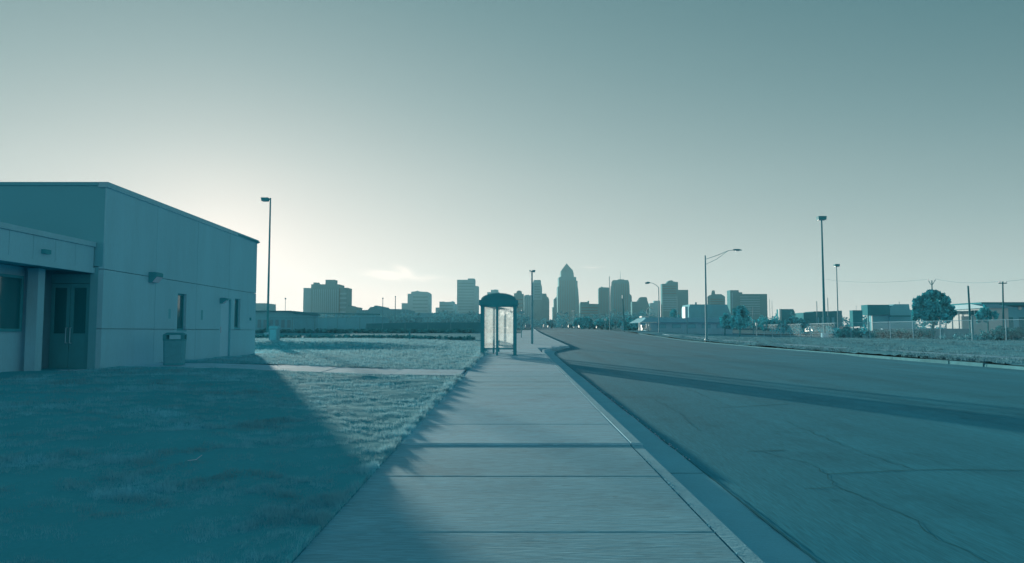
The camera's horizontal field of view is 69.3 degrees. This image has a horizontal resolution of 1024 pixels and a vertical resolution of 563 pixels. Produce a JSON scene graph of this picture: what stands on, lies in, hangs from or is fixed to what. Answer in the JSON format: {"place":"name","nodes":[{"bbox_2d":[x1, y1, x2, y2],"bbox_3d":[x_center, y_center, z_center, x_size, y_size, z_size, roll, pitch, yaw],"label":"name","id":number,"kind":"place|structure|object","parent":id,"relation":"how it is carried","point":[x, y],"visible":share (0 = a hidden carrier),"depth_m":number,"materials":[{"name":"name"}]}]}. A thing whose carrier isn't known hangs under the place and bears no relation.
{"place":"outdoors","nodes":[
{"label":"outdoors","id":0,"kind":"place"},
{"bbox_2d":[0,350,487,562],"bbox_3d":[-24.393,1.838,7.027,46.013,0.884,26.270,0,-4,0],"label":"lawn","id":1,"kind":"structure","parent":0,"point":[159,546],"depth_m":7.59,"materials":[{"name":"green plant"}]},
{"bbox_2d":[132,363,464,375],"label":"cross path","id":2,"kind":"structure","parent":0,"point":[393,372],"depth_m":21.27,"materials":[{"name":"concrete"}]},
{"bbox_2d":[163,333,186,364],"bbox_3d":[-9.713,1.936,21.318,0.570,0.930,0.570,1,-4,-16],"label":"litter bin","id":3,"kind":"object","parent":2,"relation":"on","point":[174,351],"visible":0.99,"depth_m":21.07,"materials":[{"name":"plastic"}]},
{"bbox_2d":[185,333,500,369],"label":"lawn","id":4,"kind":"structure","parent":0,"point":[491,336],"depth_m":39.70,"materials":[{"name":"green plant"}]},
{"bbox_2d":[261,197,270,334],"bbox_3d":[-20.697,-1.031,62.251,0.978,12.123,0.520,0,-4,0],"label":"light pole","id":5,"kind":"object","parent":4,"relation":"on","point":[265,199],"visible":0.75,"depth_m":62.17,"materials":[{"name":"metal"}]},
{"bbox_2d":[269,326,279,340],"bbox_3d":[-14.108,3.151,43.938,0.560,1.030,0.560,0,-4,0],"label":"utility cabinet","id":6,"kind":"object","parent":4,"relation":"on","point":[274,333],"visible":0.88,"depth_m":43.70,"materials":[{"name":"grey"}]},
{"bbox_2d":[255,334,474,339],"bbox_3d":[-16.993,4.409,58.155,28.364,0.704,3.018,0,-4,0],"label":"hedge","id":7,"kind":"object","parent":4,"relation":"on","point":[468,337],"visible":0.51,"depth_m":57.50,"materials":[{"name":"green plant"}]},
{"bbox_2d":[255,328,475,332],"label":"undergrowth","id":8,"kind":"object","parent":4,"relation":"on","point":[379,330],"visible":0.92,"depth_m":95.93,"materials":[{"name":"green plant"}]},
{"bbox_2d":[0,0,1023,327],"label":"sky","id":9,"kind":"structure","parent":0,"point":[398,148],"materials":[{"name":"blue"}]},
{"bbox_2d":[292,330,743,562],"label":"pavement","id":10,"kind":"structure","parent":0,"point":[528,454],"depth_m":6.54,"materials":[{"name":"grey concrete"}]},
{"bbox_2d":[485,336,494,353],"bbox_3d":[-1.060,3.014,35.277,0.420,0.800,2.000,0,-4,0],"label":"bench","id":11,"kind":"object","parent":10,"relation":"on","point":[490,344],"visible":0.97,"depth_m":34.46,"materials":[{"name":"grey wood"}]},
{"bbox_2d":[479,293,517,355],"bbox_3d":[-0.595,2.034,34.842,1.730,2.782,4.170,0,-4,0],"label":"bus shelter","id":12,"kind":"object","parent":10,"relation":"on","point":[498,302],"visible":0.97,"depth_m":32.85,"materials":[{"name":"paint"}]},
{"bbox_2d":[529,270,534,343],"bbox_3d":[1.383,1.848,50.039,0.420,5.248,0.300,0,-4,0],"label":"light pole","id":13,"kind":"object","parent":10,"relation":"on","point":[532,271],"visible":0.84,"depth_m":49.95,"materials":[{"name":"metal"}]},
{"bbox_2d":[609,276,609,329],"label":"mast","id":14,"kind":"object","parent":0,"point":[609,302],"visible":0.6,"depth_m":189.97,"materials":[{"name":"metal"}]},
{"bbox_2d":[422,328,931,547],"bbox_3d":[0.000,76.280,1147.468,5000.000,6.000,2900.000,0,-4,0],"label":"ground","id":15,"kind":"structure","parent":0,"point":[504,330],"depth_m":125.21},
{"bbox_2d":[0,182,259,371],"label":"office building","id":16,"kind":"structure","parent":15,"relation":"on","point":[79,261],"depth_m":19.72,"materials":[{"name":"concrete"}]},
{"bbox_2d":[0,273,23,331],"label":"window","id":17,"kind":"structure","parent":16,"relation":"in","point":[11,286],"depth_m":17.78,"materials":[{"name":"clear glass"}]},
{"bbox_2d":[48,284,70,368],"bbox_3d":[-11.790,1.178,19.288,0.500,2.250,0.134,0,-4,0],"label":"entrance door","id":18,"kind":"structure","parent":16,"relation":"in","point":[60,293],"depth_m":19.31,"materials":[{"name":"paint"}]},
{"bbox_2d":[68,284,89,368],"bbox_3d":[-11.280,1.178,19.288,0.500,2.250,0.134,0,-4,0],"label":"entrance door","id":19,"kind":"structure","parent":16,"relation":"in","point":[80,293],"depth_m":19.31,"materials":[{"name":"paint"}]},
{"bbox_2d":[148,272,162,282],"bbox_3d":[-10.629,-0.117,22.098,0.238,0.300,0.428,0,-4,0],"label":"wall lamp","id":20,"kind":"object","parent":16,"relation":"attached to","point":[155,277],"visible":1,"depth_m":21.91,"materials":[{"name":"metal"}]},
{"bbox_2d":[173,294,186,330],"bbox_3d":[-10.868,1.018,24.233,0.153,1.232,0.716,0,-4,0],"label":"window","id":21,"kind":"structure","parent":16,"relation":"in","point":[180,311],"depth_m":24.39,"materials":[{"name":"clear glass"}]},
{"bbox_2d":[220,298,227,303],"bbox_3d":[-10.774,0.722,27.696,0.238,0.200,0.204,0,-4,0],"label":"wall lamp","id":22,"kind":"object","parent":16,"relation":"attached to","point":[223,300],"visible":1,"depth_m":27.60,"materials":[{"name":"metal"}]},
{"bbox_2d":[217,298,230,356],"bbox_3d":[-10.987,1.793,28.206,0.119,2.326,1.086,0,-4,0],"label":"door","id":23,"kind":"structure","parent":16,"relation":"in","point":[225,326],"depth_m":28.40,"materials":[{"name":"paint"}]},
{"bbox_2d":[234,299,240,328],"bbox_3d":[-11.003,1.295,29.500,0.153,1.210,0.678,0,-4,0],"label":"window","id":24,"kind":"structure","parent":16,"relation":"in","point":[236,300],"depth_m":29.71,"materials":[{"name":"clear glass"}]},
{"bbox_2d":[256,303,275,310],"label":"office block","id":25,"kind":"structure","parent":15,"relation":"on","point":[262,307],"depth_m":900.24,"materials":[{"name":"concrete"}]},
{"bbox_2d":[303,280,351,316],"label":"tower","id":26,"kind":"structure","parent":15,"relation":"on","point":[331,296],"depth_m":1251.94,"materials":[{"name":"concrete"}]},
{"bbox_2d":[346,306,361,316],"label":"office block","id":27,"kind":"structure","parent":15,"relation":"on","point":[351,309],"depth_m":1149.68,"materials":[{"name":"concrete"}]},
{"bbox_2d":[269,317,450,332],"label":"chain link fence","id":28,"kind":"object","parent":15,"relation":"on","point":[359,323],"visible":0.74,"depth_m":97.31,"materials":[{"name":"metal"}]},
{"bbox_2d":[356,306,414,321],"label":"warehouse","id":29,"kind":"structure","parent":15,"relation":"on","point":[387,311],"depth_m":419.81,"materials":[{"name":"concrete"}]},
{"bbox_2d":[318,310,494,328],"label":"treeline","id":30,"kind":"object","parent":15,"relation":"on","point":[413,319],"visible":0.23,"depth_m":211.53,"materials":[{"name":"green plant"}]},
{"bbox_2d":[402,291,431,312],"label":"tower","id":31,"kind":"structure","parent":15,"relation":"on","point":[419,302],"depth_m":1700.63,"materials":[{"name":"concrete"}]},
{"bbox_2d":[366,322,480,331],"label":"warehouse","id":32,"kind":"structure","parent":15,"relation":"on","point":[476,326],"depth_m":127.77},
{"bbox_2d":[388,325,399,328],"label":"bay door","id":33,"kind":"structure","parent":32,"relation":"in","point":[394,326],"depth_m":127.62,"materials":[{"name":"grey metal"}]},
{"bbox_2d":[405,325,416,328],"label":"bay door","id":34,"kind":"structure","parent":32,"relation":"in","point":[409,326],"depth_m":127.59,"materials":[{"name":"grey metal"}]},
{"bbox_2d":[440,325,451,328],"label":"bay door","id":35,"kind":"structure","parent":32,"relation":"in","point":[441,326],"depth_m":127.61,"materials":[{"name":"grey metal"}]},
{"bbox_2d":[457,325,468,328],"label":"bay door","id":36,"kind":"structure","parent":32,"relation":"in","point":[458,326],"depth_m":127.62,"materials":[{"name":"grey metal"}]},
{"bbox_2d":[402,313,480,322],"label":"warehouse","id":37,"kind":"structure","parent":15,"relation":"on","point":[425,315],"depth_m":359.70,"materials":[{"name":"metal"}]},
{"bbox_2d":[436,301,456,312],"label":"office block","id":38,"kind":"structure","parent":15,"relation":"on","point":[449,306],"depth_m":1749.86,"materials":[{"name":"concrete"}]},
{"bbox_2d":[457,278,478,313],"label":"tower","id":39,"kind":"structure","parent":15,"relation":"on","point":[467,295],"depth_m":1651.65,"materials":[{"name":"concrete"}]},
{"bbox_2d":[425,308,530,328],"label":"treeline","id":40,"kind":"object","parent":15,"relation":"on","point":[505,318],"visible":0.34,"depth_m":266.20,"materials":[{"name":"green plant"}]},
{"bbox_2d":[487,289,499,327],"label":"tower","id":41,"kind":"structure","parent":15,"relation":"on","point":[490,312],"depth_m":1799.34,"materials":[{"name":"concrete"}]},
{"bbox_2d":[514,290,523,327],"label":"tower","id":42,"kind":"structure","parent":15,"relation":"on","point":[519,296],"depth_m":1500.67,"materials":[{"name":"concrete"}]},
{"bbox_2d":[524,295,530,327],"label":"tower","id":43,"kind":"structure","parent":15,"relation":"on","point":[527,305],"depth_m":1699.85,"materials":[{"name":"concrete"}]},
{"bbox_2d":[533,280,548,327],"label":"tower","id":44,"kind":"structure","parent":15,"relation":"on","point":[540,305],"depth_m":1549.57,"materials":[{"name":"concrete"}]},
{"bbox_2d":[545,320,555,327],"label":"broadleaf tree","id":45,"kind":"object","parent":15,"relation":"on","point":[550,323],"visible":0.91,"depth_m":328.67,"materials":[{"name":"green plant"}]},
{"bbox_2d":[552,296,556,327],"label":"office block","id":46,"kind":"structure","parent":15,"relation":"on","point":[554,311],"depth_m":1849.83,"materials":[{"name":"concrete"}]},
{"bbox_2d":[557,263,578,327],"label":"tower","id":47,"kind":"structure","parent":15,"relation":"on","point":[567,296],"depth_m":1801.97,"materials":[{"name":"stone"}]},
{"bbox_2d":[572,316,593,328],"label":"broadleaf tree","id":48,"kind":"object","parent":15,"relation":"on","point":[584,322],"visible":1,"depth_m":213.09,"materials":[{"name":"green plant"}]},
{"bbox_2d":[579,301,598,323],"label":"office block","id":49,"kind":"structure","parent":15,"relation":"on","point":[586,309],"depth_m":1299.58,"materials":[{"name":"concrete"}]},
{"bbox_2d":[320,315,866,327],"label":"treeline","id":50,"kind":"object","parent":15,"relation":"on","point":[537,323],"visible":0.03,"depth_m":542.23,"materials":[{"name":"green plant"}]},
{"bbox_2d":[598,286,608,317],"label":"tower","id":51,"kind":"structure","parent":15,"relation":"on","point":[603,297],"depth_m":1500.74,"materials":[{"name":"concrete"}]},
{"bbox_2d":[594,318,614,329],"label":"broadleaf tree","id":52,"kind":"object","parent":15,"relation":"on","point":[600,322],"visible":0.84,"depth_m":223.22,"materials":[{"name":"green plant"}]},
{"bbox_2d":[553,309,658,328],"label":"treeline","id":53,"kind":"object","parent":15,"relation":"on","point":[561,323],"visible":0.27,"depth_m":305.68,"materials":[{"name":"green plant"}]},
{"bbox_2d":[610,278,631,327],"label":"tower","id":54,"kind":"structure","parent":15,"relation":"on","point":[620,287],"depth_m":1601.45,"materials":[{"name":"concrete"}]},
{"bbox_2d":[622,295,624,331],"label":"utility pole","id":55,"kind":"object","parent":15,"relation":"on","point":[623,313],"visible":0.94,"depth_m":149.78,"materials":[{"name":"brown wood"}]},
{"bbox_2d":[617,316,638,330],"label":"broadleaf tree","id":56,"kind":"object","parent":15,"relation":"on","point":[629,326],"visible":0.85,"depth_m":203.37,"materials":[{"name":"green plant"}]},
{"bbox_2d":[631,297,649,315],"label":"office block","id":57,"kind":"structure","parent":15,"relation":"on","point":[639,304],"depth_m":1450.13,"materials":[{"name":"concrete"}]},
{"bbox_2d":[533,328,764,562],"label":"kerb","id":58,"kind":"structure","parent":15,"relation":"on","point":[733,542],"depth_m":6.77,"materials":[{"name":"concrete"}]},
{"bbox_2d":[645,282,659,332],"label":"street lamp","id":59,"kind":"object","parent":15,"relation":"on","point":[658,304],"visible":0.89,"depth_m":127.97,"materials":[{"name":"metal"}]},
{"bbox_2d":[649,301,659,316],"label":"office block","id":60,"kind":"structure","parent":15,"relation":"on","point":[654,304],"depth_m":1899.82,"materials":[{"name":"concrete"}]},
{"bbox_2d":[669,308,679,316],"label":"broadleaf tree","id":61,"kind":"object","parent":15,"relation":"on","point":[673,312],"visible":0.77,"depth_m":189.06,"materials":[{"name":"green plant"}]},
{"bbox_2d":[661,280,687,316],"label":"tower","id":62,"kind":"structure","parent":15,"relation":"on","point":[670,292],"depth_m":1351.84,"materials":[{"name":"concrete"}]},
{"bbox_2d":[630,316,732,333],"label":"restaurant","id":63,"kind":"structure","parent":15,"relation":"on","point":[696,325],"depth_m":150.49},
{"bbox_2d":[682,307,687,333],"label":"pylon sign","id":64,"kind":"object","parent":15,"relation":"on","point":[684,312],"visible":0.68,"depth_m":139.69,"materials":[{"name":"grey plastic"}]},
{"bbox_2d":[681,302,730,316],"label":"warehouse","id":65,"kind":"structure","parent":15,"relation":"on","point":[698,310],"depth_m":239.91,"materials":[{"name":"concrete"}]},
{"bbox_2d":[707,290,724,304],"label":"tower","id":66,"kind":"structure","parent":15,"relation":"on","point":[714,298],"depth_m":1250.91,"materials":[{"name":"concrete"}]},
{"bbox_2d":[719,312,733,335],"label":"broadleaf tree","id":67,"kind":"object","parent":15,"relation":"on","point":[725,321],"visible":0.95,"depth_m":134.20,"materials":[{"name":"green plant"}]},
{"bbox_2d":[730,305,749,336],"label":"broadleaf tree","id":68,"kind":"object","parent":15,"relation":"on","point":[740,320],"visible":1,"depth_m":117.41,"materials":[{"name":"green plant"}]},
{"bbox_2d":[727,290,767,327],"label":"tower","id":69,"kind":"structure","parent":15,"relation":"on","point":[755,305],"depth_m":1051.09,"materials":[{"name":"concrete"}]},
{"bbox_2d":[759,318,779,330],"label":"broadleaf tree","id":70,"kind":"object","parent":15,"relation":"on","point":[766,322],"visible":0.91,"depth_m":188.15,"materials":[{"name":"green plant"}]},
{"bbox_2d":[784,317,808,329],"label":"broadleaf tree","id":71,"kind":"object","parent":15,"relation":"on","point":[794,321],"visible":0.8,"depth_m":197.94,"materials":[{"name":"green plant"}]},
{"bbox_2d":[638,333,1023,369],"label":"kerb","id":72,"kind":"structure","parent":15,"relation":"on","point":[917,360],"depth_m":39.72,"materials":[{"name":"grey concrete"}]},
{"bbox_2d":[833,264,839,327],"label":"light pole","id":73,"kind":"object","parent":15,"relation":"on","point":[836,265],"visible":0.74,"depth_m":180.11,"materials":[{"name":"metal"}]},
{"bbox_2d":[849,310,862,334],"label":"sign board","id":74,"kind":"object","parent":15,"relation":"on","point":[856,315],"visible":0.74,"depth_m":124.91,"materials":[{"name":"metal"}]},
{"bbox_2d":[764,319,1023,340],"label":"chain link fence","id":75,"kind":"object","parent":15,"relation":"on","point":[912,322],"visible":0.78,"depth_m":85.70,"materials":[{"name":"metal"}]},
{"bbox_2d":[967,286,970,336],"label":"utility pole","id":76,"kind":"object","parent":15,"relation":"on","point":[969,308],"visible":0.6,"depth_m":94.89,"materials":[{"name":"brown wood"}]},
{"bbox_2d":[971,316,973,339],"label":"fence post","id":77,"kind":"object","parent":15,"relation":"on","point":[972,327],"visible":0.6,"depth_m":72.79,"materials":[{"name":"metal"}]},
{"bbox_2d":[974,304,999,335],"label":"broadleaf tree","id":78,"kind":"object","parent":15,"relation":"on","point":[985,311],"visible":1,"depth_m":99.96,"materials":[{"name":"green plant"}]},
{"bbox_2d":[977,325,1023,340],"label":"hedge","id":79,"kind":"object","parent":15,"relation":"on","point":[1019,331],"visible":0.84,"depth_m":76.92,"materials":[{"name":"green plant"}]},
{"bbox_2d":[998,281,1006,327],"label":"utility pole","id":80,"kind":"object","parent":15,"relation":"on","point":[1002,283],"visible":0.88,"depth_m":119.97,"materials":[{"name":"brown wood"}]},
{"bbox_2d":[534,328,1023,562],"bbox_3d":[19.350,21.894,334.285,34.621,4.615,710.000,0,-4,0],"label":"road","id":81,"kind":"structure","parent":0,"point":[828,458],"depth_m":10.51,"materials":[{"name":"grey asphalt"}]},
{"bbox_2d":[545,351,819,562],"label":"gutter","id":82,"kind":"object","parent":81,"relation":"on","point":[765,542],"visible":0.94,"depth_m":6.96,"materials":[{"name":"concrete"}]},
{"bbox_2d":[733,333,832,333],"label":"side street","id":83,"kind":"structure","parent":0,"point":[777,333],"depth_m":156.63,"materials":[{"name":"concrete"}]},
{"bbox_2d":[622,330,1023,365],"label":"verge","id":84,"kind":"structure","parent":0,"point":[881,351],"depth_m":57.66,"materials":[{"name":"green plant"}]},
{"bbox_2d":[704,249,741,341],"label":"street lamp","id":85,"kind":"object","parent":84,"relation":"on","point":[706,331],"visible":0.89,"depth_m":81.97,"materials":[{"name":"metal"}]},
{"bbox_2d":[816,216,828,337],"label":"light pole","id":86,"kind":"object","parent":84,"relation":"on","point":[821,219],"visible":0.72,"depth_m":106.15,"materials":[{"name":"metal"}]},
{"bbox_2d":[669,335,1023,360],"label":"verge grass","id":87,"kind":"structure","parent":84,"relation":"on","point":[1010,358],"depth_m":45.17,"materials":[{"name":"green plant"}]},
{"bbox_2d":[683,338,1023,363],"bbox_3d":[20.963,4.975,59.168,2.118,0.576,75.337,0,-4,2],"label":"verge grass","id":88,"kind":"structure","parent":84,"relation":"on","point":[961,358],"depth_m":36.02,"materials":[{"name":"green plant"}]},
{"bbox_2d":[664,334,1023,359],"bbox_3d":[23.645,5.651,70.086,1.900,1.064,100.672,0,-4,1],"label":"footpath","id":89,"kind":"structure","parent":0,"point":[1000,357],"depth_m":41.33,"materials":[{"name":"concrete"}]},
{"bbox_2d":[732,328,1023,340],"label":"lot","id":90,"kind":"structure","parent":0,"point":[746,330],"depth_m":151.01,"materials":[{"name":"grey asphalt"}]},
{"bbox_2d":[776,309,794,327],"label":"shed","id":91,"kind":"structure","parent":90,"relation":"on","point":[783,314],"depth_m":259.83,"materials":[{"name":"white metal"}]},
{"bbox_2d":[795,311,841,328],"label":"long shed","id":92,"kind":"structure","parent":90,"relation":"on","point":[811,317],"depth_m":229.77,"materials":[{"name":"grey metal"}]},
{"bbox_2d":[731,313,944,327],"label":"treeline","id":93,"kind":"object","parent":90,"relation":"on","point":[758,321],"visible":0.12,"depth_m":257.92,"materials":[{"name":"green plant"}]},
{"bbox_2d":[770,325,945,333],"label":"undergrowth","id":94,"kind":"object","parent":90,"relation":"on","point":[828,329],"visible":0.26,"depth_m":152.25,"materials":[{"name":"green plant"}]},
{"bbox_2d":[834,327,935,338],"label":"hedge","id":95,"kind":"object","parent":90,"relation":"on","point":[900,333],"visible":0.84,"depth_m":100.92,"materials":[{"name":"green plant"}]},
{"bbox_2d":[861,304,914,335],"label":"canopy hall","id":96,"kind":"structure","parent":90,"relation":"on","point":[882,316],"depth_m":139.97,"materials":[{"name":"grey metal"}]},
{"bbox_2d":[881,329,969,337],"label":"wall","id":97,"kind":"structure","parent":90,"relation":"on","point":[952,331],"depth_m":117.73,"materials":[{"name":"grey concrete"}]},
{"bbox_2d":[911,289,957,338],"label":"broadleaf tree","id":98,"kind":"object","parent":90,"relation":"on","point":[929,305],"visible":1,"depth_m":89.65,"materials":[{"name":"green plant"}]},
{"bbox_2d":[914,333,1023,340],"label":"undergrowth","id":99,"kind":"object","parent":90,"relation":"on","point":[966,336],"visible":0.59,"depth_m":77.93,"materials":[{"name":"green plant"}]},
{"bbox_2d":[939,304,1012,336],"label":"white house","id":100,"kind":"structure","parent":90,"relation":"on","point":[962,312],"depth_m":129.12,"materials":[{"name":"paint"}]},
{"bbox_2d":[951,302,1023,329],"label":"warehouse","id":101,"kind":"structure","parent":90,"relation":"on","point":[1016,311],"depth_m":149.77,"materials":[{"name":"metal"}]},
{"bbox_2d":[1008,317,1012,328],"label":"bay door","id":102,"kind":"structure","parent":101,"relation":"in","point":[1010,324],"depth_m":149.68,"materials":[{"name":"grey metal"}]},
{"bbox_2d":[1019,317,1023,329],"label":"bay door","id":103,"kind":"structure","parent":101,"relation":"in","point":[1022,322],"depth_m":149.68,"materials":[{"name":"grey metal"}]},
{"bbox_2d":[919,359,1022,366],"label":"driveway apron","id":104,"kind":"object","parent":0,"point":[963,362],"visible":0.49,"depth_m":31.66,"materials":[{"name":"grey concrete"}]},
{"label":"lot","id":105,"kind":"structure","parent":0,"visible":0},
{"bbox_2d":[255,311,319,330],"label":"warehouse","id":106,"kind":"structure","parent":105,"relation":"on","point":[279,318],"depth_m":111.91,"materials":[{"name":"metal"}]},
{"bbox_2d":[310,312,379,329],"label":"pipe gantry","id":107,"kind":"object","parent":105,"relation":"on","point":[352,314],"visible":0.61,"depth_m":134.97,"materials":[{"name":"grey metal"}]},
{"bbox_2d":[318,316,388,329],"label":"warehouse","id":108,"kind":"structure","parent":105,"relation":"on","point":[350,322],"depth_m":149.79,"materials":[{"name":"metal"}]},
{"bbox_2d":[340,321,344,328],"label":"bay door","id":109,"kind":"structure","parent":108,"relation":"in","point":[342,323],"depth_m":149.64,"materials":[{"name":"metal"}]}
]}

